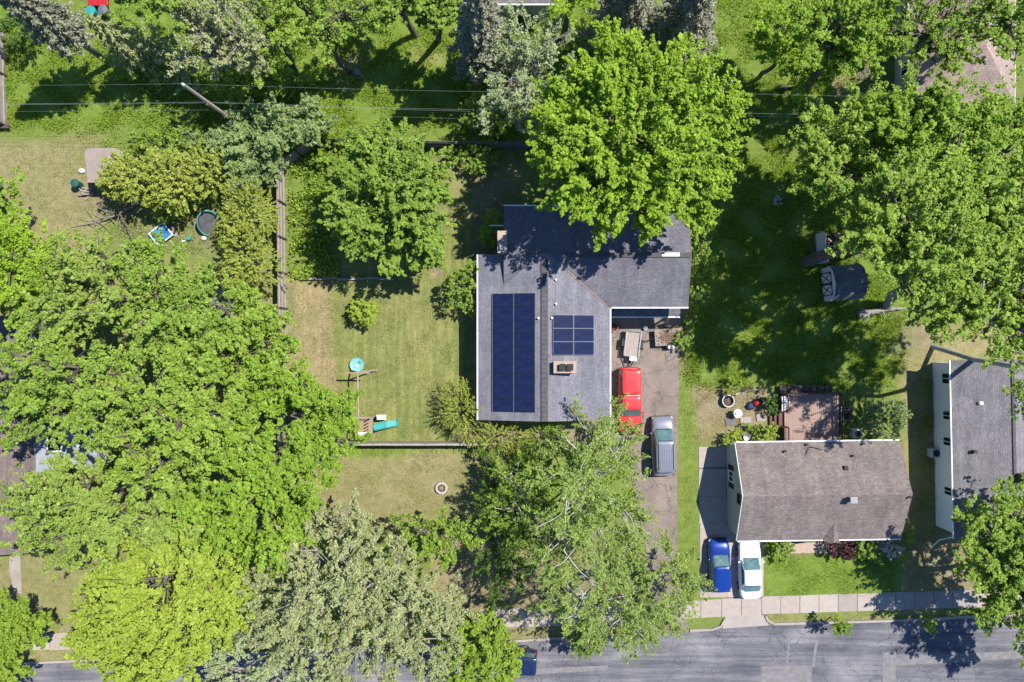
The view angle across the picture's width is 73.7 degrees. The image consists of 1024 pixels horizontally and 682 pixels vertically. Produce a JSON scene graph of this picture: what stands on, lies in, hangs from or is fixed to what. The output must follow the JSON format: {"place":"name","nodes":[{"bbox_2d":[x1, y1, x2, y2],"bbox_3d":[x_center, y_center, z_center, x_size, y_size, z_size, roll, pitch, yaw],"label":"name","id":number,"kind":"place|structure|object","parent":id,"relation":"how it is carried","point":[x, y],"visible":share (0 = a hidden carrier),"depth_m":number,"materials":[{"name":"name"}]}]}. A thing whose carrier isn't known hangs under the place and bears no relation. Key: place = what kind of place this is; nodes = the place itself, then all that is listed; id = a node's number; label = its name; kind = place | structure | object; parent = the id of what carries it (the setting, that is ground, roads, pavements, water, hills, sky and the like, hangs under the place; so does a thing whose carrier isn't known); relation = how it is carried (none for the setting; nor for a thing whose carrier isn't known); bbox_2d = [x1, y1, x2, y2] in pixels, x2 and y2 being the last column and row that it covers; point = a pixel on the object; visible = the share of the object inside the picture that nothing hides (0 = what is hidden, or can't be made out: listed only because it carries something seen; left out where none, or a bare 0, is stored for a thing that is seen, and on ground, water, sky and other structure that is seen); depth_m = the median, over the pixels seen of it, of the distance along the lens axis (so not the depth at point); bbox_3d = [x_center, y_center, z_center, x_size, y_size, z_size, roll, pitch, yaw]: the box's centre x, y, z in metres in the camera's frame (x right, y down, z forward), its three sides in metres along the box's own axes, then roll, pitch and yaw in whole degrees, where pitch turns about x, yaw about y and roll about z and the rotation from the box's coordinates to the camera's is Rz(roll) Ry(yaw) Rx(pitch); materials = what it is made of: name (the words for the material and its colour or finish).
{"place":"outdoors","nodes":[
{"label":"outdoors","id":0,"kind":"place"},
{"bbox_2d":[4,0,908,392],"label":"grass","id":1,"kind":"structure","parent":0,"point":[434,120],"depth_m":56.70,"materials":[{"name":"green plant"}]},
{"bbox_2d":[0,0,1023,661],"bbox_3d":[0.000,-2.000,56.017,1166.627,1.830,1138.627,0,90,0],"label":"ground","id":2,"kind":"structure","parent":0,"point":[914,342],"depth_m":55.21,"materials":[{"name":"green plant"}]},
{"bbox_2d":[0,164,30,245],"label":"broadleaf tree","id":3,"kind":"object","parent":2,"relation":"on","point":[6,204],"visible":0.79,"depth_m":49.17,"materials":[{"name":"green plant"}]},
{"bbox_2d":[0,586,57,668],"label":"street tree","id":4,"kind":"object","parent":2,"relation":"on","point":[17,626],"visible":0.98,"depth_m":52.21,"materials":[{"name":"green plant"}]},
{"bbox_2d":[0,206,80,328],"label":"broadleaf tree","id":5,"kind":"object","parent":2,"relation":"on","point":[15,271],"visible":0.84,"depth_m":47.08,"materials":[{"name":"green plant"}]},
{"bbox_2d":[0,315,111,554],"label":"house","id":6,"kind":"structure","parent":2,"relation":"on","point":[30,454],"depth_m":51.76,"materials":[{"name":"grey"}]},
{"bbox_2d":[0,0,113,66],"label":"spruce tree","id":7,"kind":"object","parent":2,"relation":"on","point":[48,23],"visible":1,"depth_m":47.44,"materials":[{"name":"green plant"}]},
{"bbox_2d":[0,304,144,455],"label":"broadleaf tree","id":8,"kind":"object","parent":2,"relation":"on","point":[36,395],"visible":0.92,"depth_m":44.66,"materials":[{"name":"green plant"}]},
{"bbox_2d":[4,224,161,370],"bbox_3d":[-28.222,-2.737,48.915,9.598,12.712,9.311,28,90,0],"label":"broadleaf tree","id":9,"kind":"object","parent":2,"relation":"on","point":[66,316],"visible":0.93,"depth_m":45.20,"materials":[{"name":"green plant"}]},
{"bbox_2d":[0,443,203,581],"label":"broadleaf tree","id":10,"kind":"object","parent":2,"relation":"on","point":[90,517],"visible":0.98,"depth_m":44.63,"materials":[{"name":"green plant"}]},
{"bbox_2d":[84,148,131,185],"bbox_3d":[-31.560,-13.605,53.928,2.951,2.395,2.603,0,90,0],"label":"storage lean to","id":11,"kind":"object","parent":2,"relation":"on","point":[92,157],"visible":0.4,"depth_m":52.83,"materials":[{"name":"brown wood"}]},
{"bbox_2d":[87,13,164,77],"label":"spruce tree","id":12,"kind":"object","parent":2,"relation":"on","point":[124,44],"visible":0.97,"depth_m":50.45,"materials":[{"name":"green plant"}]},
{"bbox_2d":[94,150,168,204],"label":"shrub","id":13,"kind":"object","parent":2,"relation":"on","point":[128,192],"visible":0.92,"depth_m":51.49,"materials":[{"name":"green plant"}]},
{"bbox_2d":[99,1,166,80],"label":"shrub","id":14,"kind":"object","parent":2,"relation":"on","point":[127,22],"visible":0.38,"depth_m":52.82,"materials":[{"name":"green plant"}]},
{"bbox_2d":[58,508,259,681],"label":"broadleaf tree","id":15,"kind":"object","parent":2,"relation":"on","point":[139,627],"visible":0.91,"depth_m":46.03,"materials":[{"name":"green plant"}]},
{"bbox_2d":[109,0,216,42],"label":"broadleaf tree","id":16,"kind":"object","parent":2,"relation":"on","point":[152,5],"visible":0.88,"depth_m":45.98,"materials":[{"name":"green plant"}]},
{"bbox_2d":[127,121,208,169],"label":"shrub","id":17,"kind":"object","parent":2,"relation":"on","point":[142,144],"visible":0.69,"depth_m":53.31,"materials":[{"name":"green plant"}]},
{"bbox_2d":[75,127,264,255],"bbox_3d":[-27.269,-12.039,54.914,15.916,0.459,10.397,0,90,0],"label":"ground cover","id":18,"kind":"object","parent":2,"relation":"on","point":[108,144],"visible":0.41,"depth_m":54.95,"materials":[{"name":"green plant"}]},
{"bbox_2d":[135,145,205,216],"bbox_3d":[-26.301,-12.252,52.832,5.268,4.775,5.495,0,90,0],"label":"shrub","id":19,"kind":"object","parent":2,"relation":"on","point":[164,190],"visible":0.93,"depth_m":51.56,"materials":[{"name":"green plant"}]},
{"bbox_2d":[135,19,205,94],"bbox_3d":[-26.404,-21.597,53.185,6.298,4.033,4.229,25,90,0],"label":"shrub","id":20,"kind":"object","parent":2,"relation":"on","point":[187,75],"visible":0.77,"depth_m":52.50,"materials":[{"name":"green plant"}]},
{"bbox_2d":[103,227,241,376],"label":"broadleaf tree","id":21,"kind":"object","parent":2,"relation":"on","point":[189,314],"visible":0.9,"depth_m":45.52,"materials":[{"name":"green plant"}]},
{"bbox_2d":[77,340,276,515],"bbox_3d":[-22.021,5.551,47.640,12.759,15.395,11.441,0,90,0],"label":"broadleaf tree","id":22,"kind":"object","parent":2,"relation":"on","point":[194,415],"visible":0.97,"depth_m":43.46,"materials":[{"name":"green plant"}]},
{"bbox_2d":[176,140,240,199],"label":"shrub","id":23,"kind":"object","parent":2,"relation":"on","point":[188,164],"visible":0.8,"depth_m":51.50,"materials":[{"name":"green plant"}]},
{"bbox_2d":[163,0,280,80],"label":"broadleaf tree","id":24,"kind":"object","parent":2,"relation":"on","point":[225,50],"visible":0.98,"depth_m":47.01,"materials":[{"name":"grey plant"}]},
{"bbox_2d":[198,53,269,116],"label":"shrub","id":25,"kind":"object","parent":2,"relation":"on","point":[240,94],"visible":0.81,"depth_m":52.67,"materials":[{"name":"green plant"}]},
{"bbox_2d":[173,271,313,410],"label":"broadleaf tree","id":26,"kind":"object","parent":2,"relation":"on","point":[255,335],"visible":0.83,"depth_m":46.95,"materials":[{"name":"green plant"}]},
{"bbox_2d":[213,174,281,237],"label":"shrub","id":27,"kind":"object","parent":2,"relation":"on","point":[235,210],"visible":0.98,"depth_m":51.59,"materials":[{"name":"green plant"}]},
{"bbox_2d":[164,398,338,577],"bbox_3d":[-17.300,9.919,48.685,10.279,13.253,11.597,18,90,0],"label":"broadleaf tree","id":28,"kind":"object","parent":2,"relation":"on","point":[254,479],"visible":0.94,"depth_m":44.89,"materials":[{"name":"green plant"}]},
{"bbox_2d":[217,141,288,194],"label":"shrub","id":29,"kind":"object","parent":2,"relation":"on","point":[274,170],"visible":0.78,"depth_m":51.83,"materials":[{"name":"green plant"}]},
{"bbox_2d":[216,215,296,288],"bbox_3d":[-19.452,-6.661,52.707,6.146,4.990,5.512,0,90,0],"label":"shrub","id":30,"kind":"object","parent":2,"relation":"on","point":[238,261],"visible":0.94,"depth_m":51.43,"materials":[{"name":"green plant"}]},
{"bbox_2d":[178,91,338,191],"bbox_3d":[-19.184,-15.849,52.242,11.651,5.933,6.645,-30,90,0],"label":"shrub","id":31,"kind":"object","parent":2,"relation":"on","point":[299,128],"visible":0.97,"depth_m":51.60,"materials":[{"name":"green plant"}]},
{"bbox_2d":[220,0,321,88],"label":"broadleaf tree","id":32,"kind":"object","parent":2,"relation":"on","point":[285,37],"visible":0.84,"depth_m":47.33,"materials":[{"name":"green plant"}]},
{"bbox_2d":[198,619,347,681],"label":"willow tree","id":33,"kind":"object","parent":2,"relation":"on","point":[217,664],"visible":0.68,"depth_m":49.20,"materials":[{"name":"green plant"}]},
{"bbox_2d":[254,52,331,96],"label":"shrub","id":34,"kind":"object","parent":2,"relation":"on","point":[301,79],"visible":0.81,"depth_m":52.96,"materials":[{"name":"green plant"}]},
{"bbox_2d":[215,337,372,487],"bbox_3d":[-15.248,4.580,49.716,11.457,11.026,7.648,41,90,0],"label":"broadleaf tree","id":35,"kind":"object","parent":2,"relation":"on","point":[299,395],"visible":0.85,"depth_m":47.20,"materials":[{"name":"green plant"}]},
{"bbox_2d":[276,138,316,463],"bbox_3d":[-17.058,-2.263,54.196,2.653,2.073,27.094,0,90,0],"label":"plank fence","id":36,"kind":"object","parent":2,"relation":"on","point":[293,156],"visible":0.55,"depth_m":54.01,"materials":[{"name":"grey wood"}]},
{"bbox_2d":[287,154,338,280],"bbox_3d":[-15.907,-9.929,54.760,4.257,0.795,10.121,0,90,0],"label":"ground cover","id":37,"kind":"object","parent":2,"relation":"on","point":[322,233],"visible":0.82,"depth_m":54.76,"materials":[{"name":"green plant"}]},
{"bbox_2d":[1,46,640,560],"bbox_3d":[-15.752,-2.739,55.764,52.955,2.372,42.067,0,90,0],"label":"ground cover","id":38,"kind":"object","parent":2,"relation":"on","point":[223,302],"visible":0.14,"depth_m":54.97,"materials":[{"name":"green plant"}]},
{"bbox_2d":[235,488,417,681],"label":"willow tree","id":39,"kind":"object","parent":2,"relation":"on","point":[292,618],"visible":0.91,"depth_m":47.05,"materials":[{"name":"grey plant"}]},
{"bbox_2d":[275,0,384,73],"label":"broadleaf tree","id":40,"kind":"object","parent":2,"relation":"on","point":[316,8],"visible":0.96,"depth_m":47.33,"materials":[{"name":"green plant"}]},
{"bbox_2d":[316,117,458,278],"bbox_3d":[-8.926,-10.415,49.916,10.344,10.751,11.703,0,90,0],"label":"maple tree","id":41,"kind":"object","parent":2,"relation":"on","point":[404,219],"visible":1,"depth_m":48.23,"materials":[{"name":"green plant"}]},
{"bbox_2d":[345,0,444,38],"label":"broadleaf tree","id":42,"kind":"object","parent":2,"relation":"on","point":[393,9],"visible":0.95,"depth_m":47.72,"materials":[{"name":"green plant"}]},
{"bbox_2d":[311,532,479,681],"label":"willow tree","id":43,"kind":"object","parent":2,"relation":"on","point":[442,615],"visible":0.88,"depth_m":47.94,"materials":[{"name":"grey plant"}]},
{"bbox_2d":[309,138,535,149],"bbox_3d":[-7.039,-15.561,54.180,17.803,1.840,0.220,1,90,0],"label":"plank fence","id":44,"kind":"object","parent":2,"relation":"on","point":[440,144],"visible":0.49,"depth_m":53.92,"materials":[{"name":"brown wood"}]},
{"bbox_2d":[414,0,463,42],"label":"broadleaf tree","id":45,"kind":"object","parent":2,"relation":"on","point":[441,21],"visible":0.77,"depth_m":47.87,"materials":[{"name":"green plant"}]},
{"bbox_2d":[389,505,489,573],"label":"broadleaf tree","id":46,"kind":"object","parent":2,"relation":"on","point":[433,536],"visible":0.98,"depth_m":50.91,"materials":[{"name":"green plant"}]},
{"bbox_2d":[445,259,479,317],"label":"shrub","id":47,"kind":"object","parent":2,"relation":"on","point":[469,267],"visible":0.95,"depth_m":52.62,"materials":[{"name":"green plant"}]},
{"bbox_2d":[432,377,493,450],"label":"shrub","id":48,"kind":"object","parent":2,"relation":"on","point":[458,425],"visible":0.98,"depth_m":52.88,"materials":[{"name":"green plant"}]},
{"bbox_2d":[445,137,502,175],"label":"shrub","id":49,"kind":"object","parent":2,"relation":"on","point":[484,160],"visible":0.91,"depth_m":53.90,"materials":[{"name":"green plant"}]},
{"bbox_2d":[427,606,524,681],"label":"street tree","id":50,"kind":"object","parent":2,"relation":"on","point":[481,650],"visible":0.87,"depth_m":51.66,"materials":[{"name":"green plant"}]},
{"bbox_2d":[453,83,506,137],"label":"shrub","id":51,"kind":"object","parent":2,"relation":"on","point":[472,108],"visible":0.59,"depth_m":53.54,"materials":[{"name":"green plant"}]},
{"bbox_2d":[446,0,520,87],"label":"spruce tree","id":52,"kind":"object","parent":2,"relation":"on","point":[479,23],"visible":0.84,"depth_m":47.59,"materials":[{"name":"green plant"}]},
{"bbox_2d":[468,420,534,456],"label":"shrub","id":53,"kind":"object","parent":2,"relation":"on","point":[509,443],"visible":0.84,"depth_m":53.22,"materials":[{"name":"green plant"}]},
{"bbox_2d":[454,441,555,620],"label":"broadleaf tree","id":54,"kind":"object","parent":2,"relation":"on","point":[502,557],"visible":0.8,"depth_m":51.80,"materials":[{"name":"green plant"}]},
{"bbox_2d":[465,449,549,559],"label":"birch tree","id":55,"kind":"object","parent":2,"relation":"on","point":[502,488],"visible":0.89,"depth_m":50.54,"materials":[{"name":"green plant"}]},
{"bbox_2d":[466,0,577,142],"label":"willow tree","id":56,"kind":"object","parent":2,"relation":"on","point":[511,100],"visible":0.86,"depth_m":48.78,"materials":[{"name":"green plant"}]},
{"bbox_2d":[548,0,599,41],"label":"broadleaf tree","id":57,"kind":"object","parent":2,"relation":"on","point":[566,9],"visible":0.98,"depth_m":47.32,"materials":[{"name":"green plant"}]},
{"bbox_2d":[477,205,691,421],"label":"house","id":58,"kind":"structure","parent":2,"relation":"on","point":[554,263],"depth_m":51.70,"materials":[{"name":"grey"}]},
{"bbox_2d":[492,293,534,411],"bbox_3d":[0.101,0.877,51.625,3.319,0.110,8.948,0,90,12],"label":"solar array","id":59,"kind":"object","parent":58,"relation":"on","point":[513,343],"visible":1,"depth_m":51.57,"materials":[{"name":"glass"}]},
{"bbox_2d":[553,315,593,354],"bbox_3d":[4.640,-0.453,51.591,3.247,0.108,3.011,0,90,-12],"label":"solar array","id":60,"kind":"object","parent":58,"relation":"on","point":[563,331],"visible":1,"depth_m":51.56,"materials":[{"name":"glass"}]},
{"bbox_2d":[510,392,667,604],"bbox_3d":[5.469,11.508,49.555,11.298,12.489,15.538,0,90,0],"label":"birch tree","id":61,"kind":"object","parent":2,"relation":"on","point":[598,504],"visible":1,"depth_m":47.32,"materials":[{"name":"green plant"}]},
{"bbox_2d":[525,553,707,666],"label":"birch tree","id":62,"kind":"object","parent":2,"relation":"on","point":[590,635],"visible":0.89,"depth_m":49.56,"materials":[{"name":"green plant"}]},
{"bbox_2d":[578,0,660,63],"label":"spruce tree","id":63,"kind":"object","parent":2,"relation":"on","point":[631,14],"visible":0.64,"depth_m":49.76,"materials":[{"name":"green plant"}]},
{"bbox_2d":[320,149,940,639],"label":"lawn grass","id":64,"kind":"structure","parent":2,"relation":"on","point":[476,363],"depth_m":55.05,"materials":[{"name":"green plant"}]},
{"bbox_2d":[525,14,759,251],"bbox_3d":[8.641,-13.488,48.573,15.623,17.262,15.274,0,90,0],"label":"maple tree","id":65,"kind":"object","parent":2,"relation":"on","point":[585,130],"visible":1,"depth_m":43.97,"materials":[{"name":"green plant"}]},
{"bbox_2d":[623,598,691,656],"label":"street tree","id":66,"kind":"object","parent":2,"relation":"on","point":[657,641],"visible":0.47,"depth_m":53.78,"materials":[{"name":"green plant"}]},
{"bbox_2d":[644,0,718,83],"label":"spruce tree","id":67,"kind":"object","parent":2,"relation":"on","point":[694,17],"visible":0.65,"depth_m":48.63,"materials":[{"name":"green plant"}]},
{"bbox_2d":[655,527,717,632],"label":"birch tree","id":68,"kind":"object","parent":2,"relation":"on","point":[683,577],"visible":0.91,"depth_m":52.83,"materials":[{"name":"green plant"}]},
{"bbox_2d":[672,211,722,353],"bbox_3d":[15.175,-4.830,55.706,3.136,2.624,11.977,7,90,0],"label":"shrub","id":69,"kind":"object","parent":2,"relation":"on","point":[694,267],"visible":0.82,"depth_m":55.44,"materials":[{"name":"green plant"}]},
{"bbox_2d":[743,0,831,107],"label":"broadleaf tree","id":70,"kind":"object","parent":2,"relation":"on","point":[777,49],"visible":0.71,"depth_m":51.80,"materials":[{"name":"green plant"}]},
{"bbox_2d":[770,392,843,440],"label":"wooden deck","id":71,"kind":"structure","parent":2,"relation":"on","point":[811,416],"depth_m":56.12,"materials":[{"name":"red wood"}]},
{"bbox_2d":[690,71,936,531],"bbox_3d":[25.278,-3.288,56.770,21.271,0.331,38.362,0,90,0],"label":"ground cover","id":72,"kind":"object","parent":2,"relation":"on","point":[814,233],"visible":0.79,"depth_m":56.78,"materials":[{"name":"green plant"}]},
{"bbox_2d":[726,439,912,542],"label":"house","id":73,"kind":"structure","parent":2,"relation":"on","point":[832,491],"depth_m":53.48,"materials":[{"name":"grey"}]},
{"bbox_2d":[760,0,898,96],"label":"broadleaf tree","id":74,"kind":"object","parent":2,"relation":"on","point":[854,48],"visible":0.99,"depth_m":46.41,"materials":[{"name":"green plant"}]},
{"bbox_2d":[821,264,867,301],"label":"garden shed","id":75,"kind":"structure","parent":2,"relation":"on","point":[845,282],"depth_m":54.72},
{"bbox_2d":[777,81,922,229],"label":"broadleaf tree","id":76,"kind":"object","parent":2,"relation":"on","point":[827,168],"visible":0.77,"depth_m":47.04,"materials":[{"name":"green plant"}]},
{"bbox_2d":[858,398,912,440],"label":"shrub","id":77,"kind":"object","parent":2,"relation":"on","point":[898,424],"visible":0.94,"depth_m":54.62,"materials":[{"name":"green plant"}]},
{"bbox_2d":[800,142,1000,314],"bbox_3d":[24.428,-6.920,48.309,9.843,17.434,10.642,0,90,0],"label":"broadleaf tree","id":78,"kind":"object","parent":2,"relation":"on","point":[891,228],"visible":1,"depth_m":41.91,"materials":[{"name":"green plant"}]},
{"bbox_2d":[868,0,1000,85],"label":"broadleaf tree","id":79,"kind":"object","parent":2,"relation":"on","point":[933,34],"visible":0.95,"depth_m":46.72,"materials":[{"name":"green plant"}]},
{"bbox_2d":[849,65,1023,214],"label":"broadleaf tree","id":80,"kind":"object","parent":2,"relation":"on","point":[941,117],"visible":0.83,"depth_m":44.79,"materials":[{"name":"green plant"}]},
{"bbox_2d":[882,212,1023,377],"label":"broadleaf tree","id":81,"kind":"object","parent":2,"relation":"on","point":[998,305],"visible":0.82,"depth_m":43.52,"materials":[{"name":"green plant"}]},
{"bbox_2d":[894,0,1015,108],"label":"house","id":82,"kind":"structure","parent":2,"relation":"on","point":[994,69],"depth_m":53.57,"materials":[{"name":"brown"}]},
{"bbox_2d":[906,92,1023,271],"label":"broadleaf tree","id":83,"kind":"object","parent":2,"relation":"on","point":[1006,198],"visible":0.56,"depth_m":43.92,"materials":[{"name":"green plant"}]},
{"bbox_2d":[930,360,1023,547],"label":"house","id":84,"kind":"structure","parent":2,"relation":"on","point":[978,437],"depth_m":53.52,"materials":[{"name":"white"}]},
{"bbox_2d":[930,322,1023,420],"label":"broadleaf tree","id":85,"kind":"object","parent":2,"relation":"on","point":[994,360],"visible":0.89,"depth_m":43.25,"materials":[{"name":"green plant"}]},
{"bbox_2d":[939,0,1023,87],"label":"broadleaf tree","id":86,"kind":"object","parent":2,"relation":"on","point":[1005,36],"visible":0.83,"depth_m":46.56,"materials":[{"name":"green plant"}]},
{"bbox_2d":[951,472,1023,668],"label":"street tree","id":87,"kind":"object","parent":2,"relation":"on","point":[1002,568],"visible":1,"depth_m":49.58,"materials":[{"name":"green plant"}]},
{"bbox_2d":[1,616,1023,681],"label":"road","id":88,"kind":"structure","parent":0,"point":[742,654],"depth_m":56.89,"materials":[{"name":"grey asphalt"}]},
{"bbox_2d":[761,665,811,681],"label":"road patch","id":89,"kind":"object","parent":88,"relation":"on","point":[786,673],"visible":1,"depth_m":56.89,"materials":[{"name":"grey asphalt"}]},
{"bbox_2d":[896,650,1023,664],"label":"road patch","id":90,"kind":"object","parent":88,"relation":"on","point":[958,657],"visible":1,"depth_m":56.89,"materials":[{"name":"grey asphalt"}]},
{"bbox_2d":[480,608,551,626],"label":"sidewalk","id":91,"kind":"structure","parent":0,"point":[526,620],"depth_m":56.87,"materials":[{"name":"concrete"}]},
{"bbox_2d":[362,446,897,622],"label":"front grass","id":92,"kind":"structure","parent":0,"point":[807,585],"depth_m":56.84,"materials":[{"name":"green plant"}]},
{"bbox_2d":[610,308,688,633],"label":"driveway","id":93,"kind":"structure","parent":0,"point":[660,383],"depth_m":56.89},
{"bbox_2d":[617,367,644,431],"bbox_3d":[9.700,4.900,55.994,2.322,1.812,5.428,-1,90,0],"label":"pickup truck","id":94,"kind":"object","parent":93,"relation":"on","point":[628,379],"visible":0.77,"depth_m":55.13,"materials":[{"name":"red paint"}]},
{"bbox_2d":[649,415,677,475],"bbox_3d":[12.433,8.633,56.001,2.302,1.799,4.921,-2,90,0],"label":"parked van","id":95,"kind":"object","parent":93,"relation":"on","point":[662,459],"visible":1,"depth_m":55.48,"materials":[{"name":"silver metal"}]},
{"bbox_2d":[699,469,725,496],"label":"driveway","id":96,"kind":"structure","parent":0,"point":[712,482],"depth_m":56.88,"materials":[{"name":"concrete"}]},
{"bbox_2d":[699,497,726,523],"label":"driveway","id":97,"kind":"structure","parent":0,"point":[712,510],"depth_m":56.88,"materials":[{"name":"concrete"}]},
{"bbox_2d":[700,524,763,596],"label":"driveway","id":98,"kind":"structure","parent":0,"point":[707,531],"depth_m":56.88,"materials":[{"name":"concrete"}]},
{"bbox_2d":[706,538,733,592],"bbox_3d":[17.100,18.500,56.130,2.162,1.540,4.374,-2,90,0],"label":"parked car","id":99,"kind":"object","parent":98,"relation":"on","point":[719,565],"visible":0.97,"depth_m":55.77,"materials":[{"name":"blue paint"}]},
{"bbox_2d":[736,542,764,598],"bbox_3d":[19.600,18.833,56.184,2.222,1.432,4.822,-1,90,0],"label":"parked car","id":100,"kind":"object","parent":98,"relation":"on","point":[749,581],"visible":0.9,"depth_m":55.93,"materials":[{"name":"white paint"}]},
{"bbox_2d":[722,598,760,616],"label":"sidewalk","id":101,"kind":"structure","parent":0,"point":[731,607],"depth_m":56.88,"materials":[{"name":"concrete"}]},
{"bbox_2d":[762,590,971,613],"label":"sidewalk","id":102,"kind":"structure","parent":0,"point":[831,603],"depth_m":56.88,"materials":[{"name":"concrete"}]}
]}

